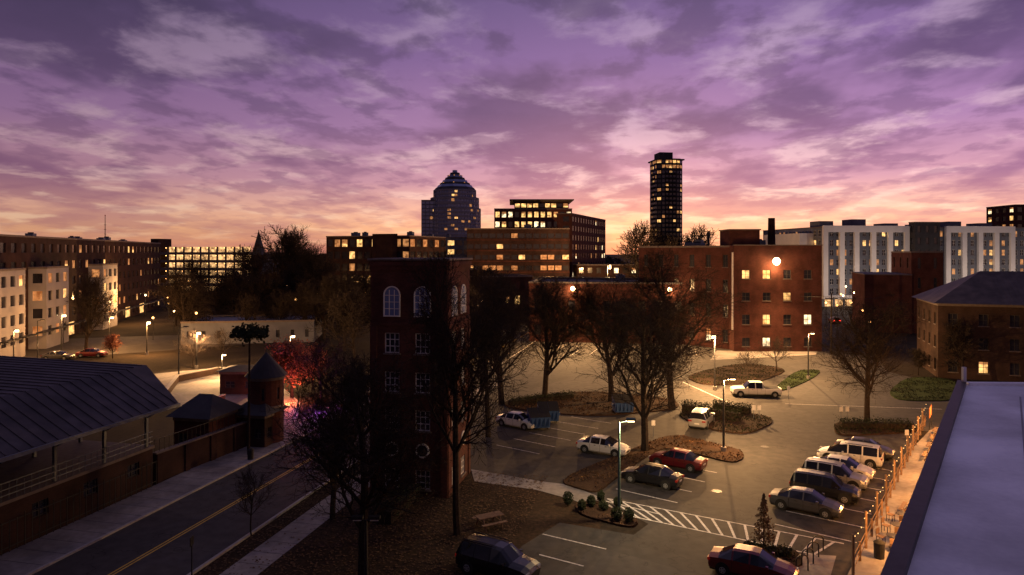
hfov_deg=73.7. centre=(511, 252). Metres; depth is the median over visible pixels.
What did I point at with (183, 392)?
plaza
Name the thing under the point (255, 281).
bare tree
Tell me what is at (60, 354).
parked car
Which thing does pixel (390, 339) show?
window frames
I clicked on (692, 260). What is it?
windows
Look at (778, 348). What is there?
bare tree
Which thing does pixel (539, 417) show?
dumpster
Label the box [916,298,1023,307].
coping
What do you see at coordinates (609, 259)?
distant tree line
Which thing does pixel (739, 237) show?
stair head
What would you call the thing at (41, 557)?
pavement
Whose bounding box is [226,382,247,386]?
windows
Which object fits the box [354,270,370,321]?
bare tree
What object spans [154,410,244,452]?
railing
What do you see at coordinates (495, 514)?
picnic table
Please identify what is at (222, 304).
oak tree
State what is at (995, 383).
parapet
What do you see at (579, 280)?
roof
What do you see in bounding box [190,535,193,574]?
sign post
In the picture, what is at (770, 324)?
window sills
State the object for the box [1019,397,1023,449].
roof seams
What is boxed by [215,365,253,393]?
kiosk
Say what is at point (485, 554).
parked car
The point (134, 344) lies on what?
street
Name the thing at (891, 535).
cafe table
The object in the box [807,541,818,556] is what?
bike rack
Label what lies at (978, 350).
window sills
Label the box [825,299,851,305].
garage glow
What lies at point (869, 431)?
ground cover
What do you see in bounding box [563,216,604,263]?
windows
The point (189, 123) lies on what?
sky
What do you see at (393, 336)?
windows
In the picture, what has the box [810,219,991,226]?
penthouses
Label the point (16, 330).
street lamp
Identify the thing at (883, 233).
window frames
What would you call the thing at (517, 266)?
blinds
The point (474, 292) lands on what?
oak tree
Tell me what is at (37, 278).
windows
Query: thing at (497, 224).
lit windows
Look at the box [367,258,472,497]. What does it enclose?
brick tower
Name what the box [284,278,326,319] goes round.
bare tree
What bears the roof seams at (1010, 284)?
on the hip roof at (979, 287)
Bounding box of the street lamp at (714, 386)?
[712,335,716,390]
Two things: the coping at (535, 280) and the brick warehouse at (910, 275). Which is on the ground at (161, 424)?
the brick warehouse at (910, 275)
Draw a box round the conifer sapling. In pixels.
[748,493,776,545]
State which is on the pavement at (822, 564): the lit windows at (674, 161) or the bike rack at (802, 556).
the bike rack at (802, 556)
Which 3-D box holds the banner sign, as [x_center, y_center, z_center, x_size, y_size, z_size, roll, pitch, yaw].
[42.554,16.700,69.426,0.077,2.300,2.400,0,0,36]
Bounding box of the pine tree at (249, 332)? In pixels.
[229,322,269,449]
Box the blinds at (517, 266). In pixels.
[471,255,553,267]
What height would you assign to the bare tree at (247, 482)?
4.696 m
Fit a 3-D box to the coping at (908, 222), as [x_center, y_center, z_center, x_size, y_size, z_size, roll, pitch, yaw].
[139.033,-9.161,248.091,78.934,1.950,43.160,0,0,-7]
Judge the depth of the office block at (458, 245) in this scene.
250.00 m
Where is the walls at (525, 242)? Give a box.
[467,229,568,279]
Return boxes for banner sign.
[929,403,931,429]
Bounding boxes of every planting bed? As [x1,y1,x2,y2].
[504,391,678,415]
[563,435,743,491]
[575,501,637,527]
[680,412,771,433]
[688,364,784,384]
[775,547,800,566]
[834,421,916,435]
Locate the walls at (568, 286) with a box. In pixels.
[529,279,681,343]
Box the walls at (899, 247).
[763,228,1023,306]
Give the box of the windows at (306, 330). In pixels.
[187,329,308,338]
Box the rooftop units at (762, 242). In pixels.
[760,240,765,244]
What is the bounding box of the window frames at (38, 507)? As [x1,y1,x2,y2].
[32,462,137,517]
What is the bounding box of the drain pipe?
[732,252,732,329]
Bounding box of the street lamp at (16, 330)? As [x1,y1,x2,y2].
[13,329,19,355]
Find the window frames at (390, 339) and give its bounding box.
[385,328,463,489]
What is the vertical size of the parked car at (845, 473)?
1.819 m
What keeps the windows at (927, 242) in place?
attached to the walls at (899, 247)
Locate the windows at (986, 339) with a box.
[948,314,1018,374]
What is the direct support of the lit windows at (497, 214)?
in the brick office tower at (535, 213)
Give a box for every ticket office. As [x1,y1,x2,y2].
[166,394,243,444]
[236,401,288,447]
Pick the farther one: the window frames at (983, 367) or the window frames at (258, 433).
the window frames at (983, 367)
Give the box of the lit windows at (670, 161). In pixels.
[650,160,681,217]
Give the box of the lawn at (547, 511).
[197,459,600,574]
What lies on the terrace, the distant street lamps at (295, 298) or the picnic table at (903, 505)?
the picnic table at (903, 505)
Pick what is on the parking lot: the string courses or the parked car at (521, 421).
the parked car at (521, 421)
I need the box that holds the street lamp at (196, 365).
[195,331,200,368]
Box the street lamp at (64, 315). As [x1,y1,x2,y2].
[61,314,66,349]
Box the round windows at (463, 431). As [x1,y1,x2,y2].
[389,431,463,457]
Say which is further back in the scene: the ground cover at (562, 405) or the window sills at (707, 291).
the window sills at (707, 291)
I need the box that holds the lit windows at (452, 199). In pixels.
[430,194,477,229]
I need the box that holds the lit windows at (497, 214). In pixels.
[495,203,567,226]
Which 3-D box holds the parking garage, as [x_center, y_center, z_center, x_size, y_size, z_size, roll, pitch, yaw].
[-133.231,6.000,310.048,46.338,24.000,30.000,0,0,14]
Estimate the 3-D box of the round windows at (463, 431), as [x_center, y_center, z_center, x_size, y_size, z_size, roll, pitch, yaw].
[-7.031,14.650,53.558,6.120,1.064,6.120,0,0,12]
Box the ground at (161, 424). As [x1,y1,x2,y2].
[61,254,1006,574]
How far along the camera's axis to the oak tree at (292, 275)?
166.00 m
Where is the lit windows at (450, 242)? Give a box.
[448,240,453,253]
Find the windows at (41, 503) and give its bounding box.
[32,463,135,516]
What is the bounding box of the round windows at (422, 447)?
[391,444,427,456]
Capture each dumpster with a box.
[527,407,550,429]
[537,401,559,421]
[611,393,633,412]
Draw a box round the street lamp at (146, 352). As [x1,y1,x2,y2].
[145,321,150,354]
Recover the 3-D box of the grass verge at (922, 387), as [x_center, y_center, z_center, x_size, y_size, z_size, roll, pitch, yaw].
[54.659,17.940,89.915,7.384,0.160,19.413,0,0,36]
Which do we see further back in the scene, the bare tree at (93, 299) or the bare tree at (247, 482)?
the bare tree at (93, 299)
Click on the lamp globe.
(776, 260)
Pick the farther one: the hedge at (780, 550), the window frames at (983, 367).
the window frames at (983, 367)
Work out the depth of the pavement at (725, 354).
121.34 m
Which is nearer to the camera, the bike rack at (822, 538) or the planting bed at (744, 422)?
the bike rack at (822, 538)
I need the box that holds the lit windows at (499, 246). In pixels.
[471,244,568,267]
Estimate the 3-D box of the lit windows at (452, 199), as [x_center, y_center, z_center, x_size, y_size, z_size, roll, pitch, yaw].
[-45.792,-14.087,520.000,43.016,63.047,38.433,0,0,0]
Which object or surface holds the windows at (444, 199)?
in the glass office tower at (451, 207)
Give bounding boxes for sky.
[0,0,1023,253]
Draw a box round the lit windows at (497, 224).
[495,212,570,226]
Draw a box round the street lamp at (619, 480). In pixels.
[616,418,635,518]
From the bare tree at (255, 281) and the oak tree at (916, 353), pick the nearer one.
the oak tree at (916, 353)
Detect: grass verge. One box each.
[778,370,819,390]
[890,377,954,400]
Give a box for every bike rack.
[795,554,808,570]
[801,548,813,565]
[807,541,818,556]
[812,535,823,549]
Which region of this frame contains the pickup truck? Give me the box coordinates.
[730,380,781,397]
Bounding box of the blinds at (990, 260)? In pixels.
[779,233,1022,290]
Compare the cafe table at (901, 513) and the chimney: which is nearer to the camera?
the cafe table at (901, 513)
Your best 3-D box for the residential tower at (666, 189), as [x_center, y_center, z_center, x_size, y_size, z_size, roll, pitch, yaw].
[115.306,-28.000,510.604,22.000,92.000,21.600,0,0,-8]
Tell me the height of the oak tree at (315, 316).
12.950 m
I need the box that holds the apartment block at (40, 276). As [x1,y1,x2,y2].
[0,232,164,356]
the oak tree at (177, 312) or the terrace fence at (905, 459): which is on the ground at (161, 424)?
the oak tree at (177, 312)
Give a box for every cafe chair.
[876,527,885,543]
[881,516,890,532]
[886,506,894,520]
[922,451,927,460]
[925,442,931,450]
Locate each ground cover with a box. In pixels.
[510,391,676,413]
[578,502,636,524]
[680,412,771,431]
[689,364,783,383]
[777,369,818,387]
[834,423,916,433]
[891,376,955,399]
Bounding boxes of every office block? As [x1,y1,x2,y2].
[326,231,445,308]
[427,234,466,257]
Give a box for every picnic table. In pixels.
[471,511,507,531]
[898,501,907,511]
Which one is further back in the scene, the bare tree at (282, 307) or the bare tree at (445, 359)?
the bare tree at (282, 307)
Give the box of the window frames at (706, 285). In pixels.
[644,255,725,341]
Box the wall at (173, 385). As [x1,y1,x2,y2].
[168,376,178,392]
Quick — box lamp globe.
[773,257,779,264]
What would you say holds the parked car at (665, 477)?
on the parking lot
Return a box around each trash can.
[247,448,253,459]
[873,539,884,559]
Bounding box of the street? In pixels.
[23,335,254,357]
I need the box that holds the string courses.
[467,239,569,272]
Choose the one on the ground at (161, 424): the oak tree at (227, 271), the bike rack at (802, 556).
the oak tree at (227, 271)
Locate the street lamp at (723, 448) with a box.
[721,377,735,451]
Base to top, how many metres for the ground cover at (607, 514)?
0.160 m
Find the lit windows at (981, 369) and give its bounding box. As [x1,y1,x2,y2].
[979,364,987,372]
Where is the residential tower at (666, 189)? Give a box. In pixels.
[648,152,684,244]
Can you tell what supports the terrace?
on the ground at (161, 424)
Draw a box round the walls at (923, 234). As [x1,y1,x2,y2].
[909,223,939,250]
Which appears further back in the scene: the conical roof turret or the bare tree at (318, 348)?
the bare tree at (318, 348)
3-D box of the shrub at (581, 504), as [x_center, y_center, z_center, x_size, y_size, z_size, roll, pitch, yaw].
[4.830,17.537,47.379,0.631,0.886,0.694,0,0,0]
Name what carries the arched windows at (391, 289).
in the brick tower at (392, 297)
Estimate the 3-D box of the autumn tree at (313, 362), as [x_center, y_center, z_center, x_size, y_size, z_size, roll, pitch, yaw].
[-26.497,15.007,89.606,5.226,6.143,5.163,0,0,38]
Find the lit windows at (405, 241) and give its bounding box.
[335,239,438,270]
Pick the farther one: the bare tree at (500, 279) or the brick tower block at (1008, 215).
the brick tower block at (1008, 215)
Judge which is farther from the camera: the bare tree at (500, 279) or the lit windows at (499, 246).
the lit windows at (499, 246)
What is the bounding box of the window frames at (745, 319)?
[742,270,810,345]
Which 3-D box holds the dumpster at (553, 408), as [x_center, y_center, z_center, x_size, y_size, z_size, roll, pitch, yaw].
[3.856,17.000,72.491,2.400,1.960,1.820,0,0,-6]
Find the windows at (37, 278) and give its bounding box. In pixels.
[0,243,158,348]
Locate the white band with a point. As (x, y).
(836, 296)
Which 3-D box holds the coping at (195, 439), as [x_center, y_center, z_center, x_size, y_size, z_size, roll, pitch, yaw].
[-26.028,15.639,58.572,0.470,0.117,11.644,0,0,18]
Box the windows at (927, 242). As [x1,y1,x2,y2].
[764,226,1022,293]
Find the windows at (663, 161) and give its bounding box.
[650,160,681,242]
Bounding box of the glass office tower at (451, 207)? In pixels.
[421,170,480,236]
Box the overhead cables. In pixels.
[579,276,893,298]
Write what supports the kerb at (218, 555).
on the ground at (161, 424)
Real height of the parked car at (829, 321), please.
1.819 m
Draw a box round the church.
[251,232,297,290]
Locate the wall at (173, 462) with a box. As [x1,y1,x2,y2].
[153,423,246,483]
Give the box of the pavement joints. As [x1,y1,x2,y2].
[4,345,539,574]
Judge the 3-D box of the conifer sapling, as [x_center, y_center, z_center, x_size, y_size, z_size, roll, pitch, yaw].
[15.226,16.272,41.418,1.845,3.456,1.629,0,0,-44]
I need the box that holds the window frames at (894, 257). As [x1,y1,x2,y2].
[894,257,936,287]
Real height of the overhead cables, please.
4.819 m
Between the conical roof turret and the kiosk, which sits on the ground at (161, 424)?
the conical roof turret
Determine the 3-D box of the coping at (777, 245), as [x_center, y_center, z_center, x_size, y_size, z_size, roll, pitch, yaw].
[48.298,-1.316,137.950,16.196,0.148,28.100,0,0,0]
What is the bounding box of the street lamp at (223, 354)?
[221,353,226,368]
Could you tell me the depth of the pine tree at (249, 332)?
60.18 m
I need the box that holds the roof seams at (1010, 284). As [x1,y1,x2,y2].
[989,271,1023,304]
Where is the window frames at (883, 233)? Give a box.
[765,230,1022,292]
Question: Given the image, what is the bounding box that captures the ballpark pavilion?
[0,356,180,554]
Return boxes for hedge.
[374,477,434,523]
[506,390,576,404]
[679,399,743,420]
[711,398,751,413]
[743,538,792,559]
[833,414,915,429]
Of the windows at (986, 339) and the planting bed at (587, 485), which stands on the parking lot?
the planting bed at (587, 485)
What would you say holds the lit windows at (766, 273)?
attached to the walls at (756, 261)
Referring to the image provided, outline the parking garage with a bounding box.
[151,239,269,293]
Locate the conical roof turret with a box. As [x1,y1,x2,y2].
[245,349,287,442]
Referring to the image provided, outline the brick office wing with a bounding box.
[556,213,605,276]
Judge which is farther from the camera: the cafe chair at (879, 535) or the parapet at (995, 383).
the cafe chair at (879, 535)
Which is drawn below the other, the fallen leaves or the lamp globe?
the fallen leaves
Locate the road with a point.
(213, 536)
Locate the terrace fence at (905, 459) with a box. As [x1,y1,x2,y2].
[851,401,926,574]
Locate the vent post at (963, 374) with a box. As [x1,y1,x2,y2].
[961,367,966,381]
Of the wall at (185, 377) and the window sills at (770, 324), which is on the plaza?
the wall at (185, 377)
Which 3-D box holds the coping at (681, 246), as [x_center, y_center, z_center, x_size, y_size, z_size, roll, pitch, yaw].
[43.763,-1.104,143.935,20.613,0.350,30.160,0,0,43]
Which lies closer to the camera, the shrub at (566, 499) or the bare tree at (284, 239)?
the shrub at (566, 499)
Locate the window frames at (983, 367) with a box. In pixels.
[919,307,1019,374]
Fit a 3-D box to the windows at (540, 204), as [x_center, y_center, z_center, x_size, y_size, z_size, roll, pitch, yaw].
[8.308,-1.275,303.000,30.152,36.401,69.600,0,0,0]
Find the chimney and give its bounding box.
[768,218,774,244]
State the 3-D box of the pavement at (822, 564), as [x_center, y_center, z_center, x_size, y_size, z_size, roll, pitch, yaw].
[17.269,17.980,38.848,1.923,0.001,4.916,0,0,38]
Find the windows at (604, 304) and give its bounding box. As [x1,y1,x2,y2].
[535,301,680,335]
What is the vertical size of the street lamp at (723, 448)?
6.712 m
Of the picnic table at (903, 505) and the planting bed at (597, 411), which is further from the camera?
the planting bed at (597, 411)
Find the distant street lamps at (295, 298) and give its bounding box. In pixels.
[62,286,870,343]
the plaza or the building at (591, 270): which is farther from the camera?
the building at (591, 270)
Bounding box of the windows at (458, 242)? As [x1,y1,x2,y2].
[445,240,466,253]
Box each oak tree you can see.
[159,283,189,324]
[165,288,214,325]
[204,278,233,314]
[213,265,250,314]
[233,270,282,313]
[267,266,313,310]
[295,279,346,323]
[318,290,368,336]
[470,282,485,319]
[476,264,501,275]
[906,347,932,374]
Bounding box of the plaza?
[155,367,299,425]
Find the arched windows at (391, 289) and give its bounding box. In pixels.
[385,285,464,315]
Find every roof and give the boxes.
[536,279,637,281]
[907,385,1023,574]
[912,271,1023,304]
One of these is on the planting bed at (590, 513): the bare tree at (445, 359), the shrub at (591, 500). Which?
the shrub at (591, 500)
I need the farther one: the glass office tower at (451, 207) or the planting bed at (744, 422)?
the glass office tower at (451, 207)
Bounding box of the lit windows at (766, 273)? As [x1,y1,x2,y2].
[742,270,789,323]
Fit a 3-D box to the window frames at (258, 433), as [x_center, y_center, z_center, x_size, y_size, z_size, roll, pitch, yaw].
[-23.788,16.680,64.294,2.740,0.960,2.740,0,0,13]
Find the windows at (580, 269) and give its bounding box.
[579,268,634,277]
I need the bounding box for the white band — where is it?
[822,295,851,298]
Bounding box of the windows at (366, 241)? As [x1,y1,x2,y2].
[328,239,443,305]
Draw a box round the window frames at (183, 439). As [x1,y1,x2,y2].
[179,433,199,442]
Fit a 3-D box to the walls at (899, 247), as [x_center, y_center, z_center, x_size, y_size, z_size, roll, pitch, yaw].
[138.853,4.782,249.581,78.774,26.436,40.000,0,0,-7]
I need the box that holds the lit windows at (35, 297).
[33,245,158,335]
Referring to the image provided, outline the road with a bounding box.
[32,325,526,574]
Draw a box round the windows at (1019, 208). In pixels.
[995,207,1021,226]
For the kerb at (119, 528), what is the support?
on the ground at (161, 424)
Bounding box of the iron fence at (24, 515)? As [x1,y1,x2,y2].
[0,461,156,555]
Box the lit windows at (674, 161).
[653,160,681,230]
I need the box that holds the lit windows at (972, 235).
[796,231,1022,293]
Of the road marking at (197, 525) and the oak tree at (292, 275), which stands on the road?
the road marking at (197, 525)
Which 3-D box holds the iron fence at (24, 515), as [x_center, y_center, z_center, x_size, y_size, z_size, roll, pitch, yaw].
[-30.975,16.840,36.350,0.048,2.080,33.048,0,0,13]
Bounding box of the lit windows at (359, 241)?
[342,239,361,258]
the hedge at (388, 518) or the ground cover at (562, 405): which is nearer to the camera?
the hedge at (388, 518)
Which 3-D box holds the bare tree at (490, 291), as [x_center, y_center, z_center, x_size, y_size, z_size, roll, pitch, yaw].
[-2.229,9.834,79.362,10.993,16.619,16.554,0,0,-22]
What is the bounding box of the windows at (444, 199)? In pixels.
[422,190,479,236]
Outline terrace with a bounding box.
[848,429,937,574]
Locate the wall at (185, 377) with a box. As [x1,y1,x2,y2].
[179,368,217,381]
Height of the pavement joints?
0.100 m
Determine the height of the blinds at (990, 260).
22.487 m
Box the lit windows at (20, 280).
[19,246,158,304]
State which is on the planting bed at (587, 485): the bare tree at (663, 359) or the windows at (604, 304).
the bare tree at (663, 359)
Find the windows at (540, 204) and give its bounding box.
[508,203,563,226]
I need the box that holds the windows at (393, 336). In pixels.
[386,333,461,487]
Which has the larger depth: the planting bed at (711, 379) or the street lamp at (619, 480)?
the planting bed at (711, 379)
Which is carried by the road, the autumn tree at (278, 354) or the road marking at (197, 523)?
the road marking at (197, 523)
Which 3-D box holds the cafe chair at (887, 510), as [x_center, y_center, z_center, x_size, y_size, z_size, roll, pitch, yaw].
[25.114,17.390,45.300,0.400,0.900,0.420,0,0,-36]
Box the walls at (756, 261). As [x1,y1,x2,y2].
[729,246,821,350]
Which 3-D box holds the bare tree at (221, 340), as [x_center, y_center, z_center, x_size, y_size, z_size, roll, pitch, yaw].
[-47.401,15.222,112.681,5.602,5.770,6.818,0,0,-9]
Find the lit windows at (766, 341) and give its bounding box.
[763,315,810,345]
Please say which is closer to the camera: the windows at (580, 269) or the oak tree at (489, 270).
the oak tree at (489, 270)
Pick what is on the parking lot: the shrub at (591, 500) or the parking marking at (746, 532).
the parking marking at (746, 532)
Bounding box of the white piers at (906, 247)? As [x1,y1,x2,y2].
[822,226,1014,295]
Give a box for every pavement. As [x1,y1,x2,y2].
[0,387,369,574]
[219,383,497,574]
[710,350,817,359]
[799,554,835,574]
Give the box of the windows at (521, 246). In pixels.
[468,233,568,279]
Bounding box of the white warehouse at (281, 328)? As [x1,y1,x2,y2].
[180,314,321,344]
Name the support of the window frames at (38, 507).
in the ballpark pavilion
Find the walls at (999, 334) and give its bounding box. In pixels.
[917,300,1023,381]
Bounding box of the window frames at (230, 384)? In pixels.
[225,381,247,387]
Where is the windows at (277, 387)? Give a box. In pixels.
[250,387,278,400]
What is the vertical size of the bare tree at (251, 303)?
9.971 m
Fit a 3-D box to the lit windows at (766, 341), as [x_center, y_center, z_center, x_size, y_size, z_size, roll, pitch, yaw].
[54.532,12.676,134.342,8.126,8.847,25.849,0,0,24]
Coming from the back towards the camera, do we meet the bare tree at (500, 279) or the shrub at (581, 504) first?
the bare tree at (500, 279)
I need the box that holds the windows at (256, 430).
[255,428,268,437]
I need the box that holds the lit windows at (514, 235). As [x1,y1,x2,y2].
[483,233,560,269]
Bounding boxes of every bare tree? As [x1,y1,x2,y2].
[64,270,120,356]
[141,263,212,324]
[170,253,221,304]
[173,328,218,367]
[205,272,248,316]
[206,327,240,361]
[212,242,274,312]
[220,268,244,314]
[229,463,279,535]
[233,292,269,320]
[240,272,276,316]
[250,224,327,279]
[252,224,333,313]
[258,336,468,574]
[269,289,308,319]
[277,243,343,290]
[281,335,364,397]
[282,268,313,313]
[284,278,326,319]
[293,357,399,519]
[303,270,370,350]
[304,279,331,339]
[305,287,370,357]
[328,269,367,333]
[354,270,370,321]
[397,245,550,535]
[470,264,493,305]
[470,266,544,403]
[470,273,543,436]
[508,270,603,396]
[534,273,647,400]
[572,282,717,450]
[609,245,747,409]
[612,220,662,277]
[651,228,683,245]
[655,234,691,245]
[678,223,718,245]
[732,348,764,380]
[750,336,793,370]
[808,290,932,419]
[934,317,982,370]
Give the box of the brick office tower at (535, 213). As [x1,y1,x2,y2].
[494,199,573,227]
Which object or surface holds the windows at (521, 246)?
attached to the walls at (525, 242)
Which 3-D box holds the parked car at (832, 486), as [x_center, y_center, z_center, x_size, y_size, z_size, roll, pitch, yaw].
[23.013,17.120,50.191,4.672,1.819,2.260,0,0,34]
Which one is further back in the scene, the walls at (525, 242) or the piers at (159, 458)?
the walls at (525, 242)
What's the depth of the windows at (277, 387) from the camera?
64.03 m
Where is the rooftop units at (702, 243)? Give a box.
[684,240,704,245]
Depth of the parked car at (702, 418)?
69.44 m
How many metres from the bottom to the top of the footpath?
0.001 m
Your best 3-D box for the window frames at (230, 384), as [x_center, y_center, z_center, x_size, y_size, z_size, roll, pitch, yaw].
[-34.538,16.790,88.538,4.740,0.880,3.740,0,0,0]
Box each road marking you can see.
[108,332,527,574]
[112,334,525,574]
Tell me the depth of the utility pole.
119.90 m
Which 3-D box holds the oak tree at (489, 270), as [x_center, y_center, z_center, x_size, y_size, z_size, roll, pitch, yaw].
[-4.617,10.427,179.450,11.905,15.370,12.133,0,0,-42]
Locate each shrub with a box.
[562,491,573,505]
[577,499,585,510]
[586,495,595,506]
[597,490,604,500]
[598,500,608,510]
[610,506,622,520]
[613,496,622,506]
[623,507,634,521]
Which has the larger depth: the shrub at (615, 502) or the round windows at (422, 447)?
the round windows at (422, 447)
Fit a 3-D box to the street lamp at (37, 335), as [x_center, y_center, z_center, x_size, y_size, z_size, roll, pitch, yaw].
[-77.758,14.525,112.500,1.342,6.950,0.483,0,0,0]
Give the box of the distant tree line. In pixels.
[309,255,632,268]
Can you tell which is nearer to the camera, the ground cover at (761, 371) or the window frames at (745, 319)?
the ground cover at (761, 371)
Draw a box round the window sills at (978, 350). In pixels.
[918,317,1020,375]
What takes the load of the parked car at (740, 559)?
on the parking lot
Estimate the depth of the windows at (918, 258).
151.21 m
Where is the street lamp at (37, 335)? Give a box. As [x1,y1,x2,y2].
[37,319,44,357]
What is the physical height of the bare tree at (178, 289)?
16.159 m
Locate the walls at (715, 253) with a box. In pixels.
[639,247,728,348]
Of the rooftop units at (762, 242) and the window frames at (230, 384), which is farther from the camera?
the rooftop units at (762, 242)
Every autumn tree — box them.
[101,332,121,357]
[265,334,321,397]
[298,343,328,384]
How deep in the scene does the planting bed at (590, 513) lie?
46.33 m
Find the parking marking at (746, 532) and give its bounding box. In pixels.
[499,349,925,565]
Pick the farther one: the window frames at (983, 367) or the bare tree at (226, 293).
the bare tree at (226, 293)
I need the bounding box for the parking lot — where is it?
[471,307,948,574]
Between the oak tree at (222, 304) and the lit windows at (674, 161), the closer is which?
the oak tree at (222, 304)
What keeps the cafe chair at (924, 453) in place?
on the terrace
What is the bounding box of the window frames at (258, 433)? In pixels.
[254,427,269,438]
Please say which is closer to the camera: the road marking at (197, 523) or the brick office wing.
the road marking at (197, 523)
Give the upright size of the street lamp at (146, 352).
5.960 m
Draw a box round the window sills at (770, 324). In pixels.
[742,324,811,346]
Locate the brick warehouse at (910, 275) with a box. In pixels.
[852,251,943,333]
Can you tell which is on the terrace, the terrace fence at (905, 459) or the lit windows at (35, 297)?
the terrace fence at (905, 459)
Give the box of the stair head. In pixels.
[720,230,759,245]
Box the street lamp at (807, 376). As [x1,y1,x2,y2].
[806,332,814,378]
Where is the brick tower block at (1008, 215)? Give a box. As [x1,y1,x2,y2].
[986,204,1023,226]
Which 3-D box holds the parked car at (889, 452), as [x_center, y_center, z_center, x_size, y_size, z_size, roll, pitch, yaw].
[31.305,17.268,60.596,4.652,1.525,2.200,0,0,36]
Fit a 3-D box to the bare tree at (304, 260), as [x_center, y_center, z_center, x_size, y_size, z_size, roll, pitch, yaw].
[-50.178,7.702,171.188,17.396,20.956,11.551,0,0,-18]
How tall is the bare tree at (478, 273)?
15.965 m
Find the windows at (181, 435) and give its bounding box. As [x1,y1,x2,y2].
[180,433,199,442]
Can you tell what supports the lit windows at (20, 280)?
in the apartment block at (40, 276)
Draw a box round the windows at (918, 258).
[918,258,935,287]
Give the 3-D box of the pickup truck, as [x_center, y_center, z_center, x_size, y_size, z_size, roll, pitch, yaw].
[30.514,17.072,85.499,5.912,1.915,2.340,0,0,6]
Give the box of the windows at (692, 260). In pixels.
[645,255,727,341]
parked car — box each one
[40,350,74,359]
[75,348,107,357]
[455,532,540,574]
[495,411,534,430]
[576,434,630,456]
[621,462,683,490]
[649,447,707,472]
[688,407,714,429]
[707,543,798,574]
[769,485,843,519]
[789,466,861,504]
[802,456,869,490]
[815,454,875,480]
[817,439,883,468]
[828,316,840,323]
[834,436,894,459]
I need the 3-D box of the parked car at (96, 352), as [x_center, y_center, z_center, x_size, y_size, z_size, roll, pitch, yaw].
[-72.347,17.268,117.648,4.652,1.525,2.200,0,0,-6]
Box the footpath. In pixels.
[471,469,613,507]
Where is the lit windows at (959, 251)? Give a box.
[814,232,991,274]
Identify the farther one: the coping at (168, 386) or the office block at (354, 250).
the office block at (354, 250)
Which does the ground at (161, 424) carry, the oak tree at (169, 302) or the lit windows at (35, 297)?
the oak tree at (169, 302)
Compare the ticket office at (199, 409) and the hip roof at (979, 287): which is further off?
the hip roof at (979, 287)
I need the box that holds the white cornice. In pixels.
[823,225,1014,232]
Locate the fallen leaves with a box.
[195,467,547,574]
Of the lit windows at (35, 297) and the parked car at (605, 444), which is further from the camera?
the lit windows at (35, 297)
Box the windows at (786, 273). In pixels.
[742,270,810,345]
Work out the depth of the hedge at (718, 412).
74.11 m
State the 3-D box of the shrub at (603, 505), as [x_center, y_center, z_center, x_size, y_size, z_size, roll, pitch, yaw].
[6.332,17.591,47.370,0.745,0.778,0.730,0,0,-34]
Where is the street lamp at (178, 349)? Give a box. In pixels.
[178,326,188,373]
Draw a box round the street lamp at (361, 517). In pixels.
[351,515,380,574]
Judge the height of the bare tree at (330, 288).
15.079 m
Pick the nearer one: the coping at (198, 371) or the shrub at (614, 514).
the shrub at (614, 514)
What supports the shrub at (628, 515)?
on the planting bed at (590, 513)
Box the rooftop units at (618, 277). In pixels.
[615,275,624,280]
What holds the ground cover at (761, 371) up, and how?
on the planting bed at (711, 379)
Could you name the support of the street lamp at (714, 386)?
on the parking lot
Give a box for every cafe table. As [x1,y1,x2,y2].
[886,533,895,547]
[891,522,900,526]
[896,511,904,515]
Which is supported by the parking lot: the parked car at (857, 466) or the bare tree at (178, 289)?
the parked car at (857, 466)
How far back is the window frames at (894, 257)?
151.56 m
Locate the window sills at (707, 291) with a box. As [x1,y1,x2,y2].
[663,266,727,342]
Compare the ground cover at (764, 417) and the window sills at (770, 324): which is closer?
the ground cover at (764, 417)
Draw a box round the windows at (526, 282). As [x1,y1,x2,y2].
[475,281,528,316]
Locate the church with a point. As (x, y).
(261, 250)
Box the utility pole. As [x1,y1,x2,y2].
[825,293,837,347]
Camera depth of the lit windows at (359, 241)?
211.75 m
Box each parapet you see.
[880,380,965,574]
[966,382,1023,385]
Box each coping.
[153,421,246,454]
[166,375,178,389]
[178,367,217,374]
[467,228,569,228]
[529,277,681,283]
[638,245,732,247]
[719,229,760,230]
[733,245,822,245]
[763,222,1023,230]
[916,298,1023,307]
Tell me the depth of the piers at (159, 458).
56.11 m
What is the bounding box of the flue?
[707,231,709,245]
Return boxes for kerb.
[24,401,369,574]
[187,341,534,574]
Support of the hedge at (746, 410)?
on the planting bed at (744, 422)
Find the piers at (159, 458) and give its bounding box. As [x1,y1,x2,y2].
[156,426,238,483]
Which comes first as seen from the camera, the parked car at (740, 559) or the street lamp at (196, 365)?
the parked car at (740, 559)

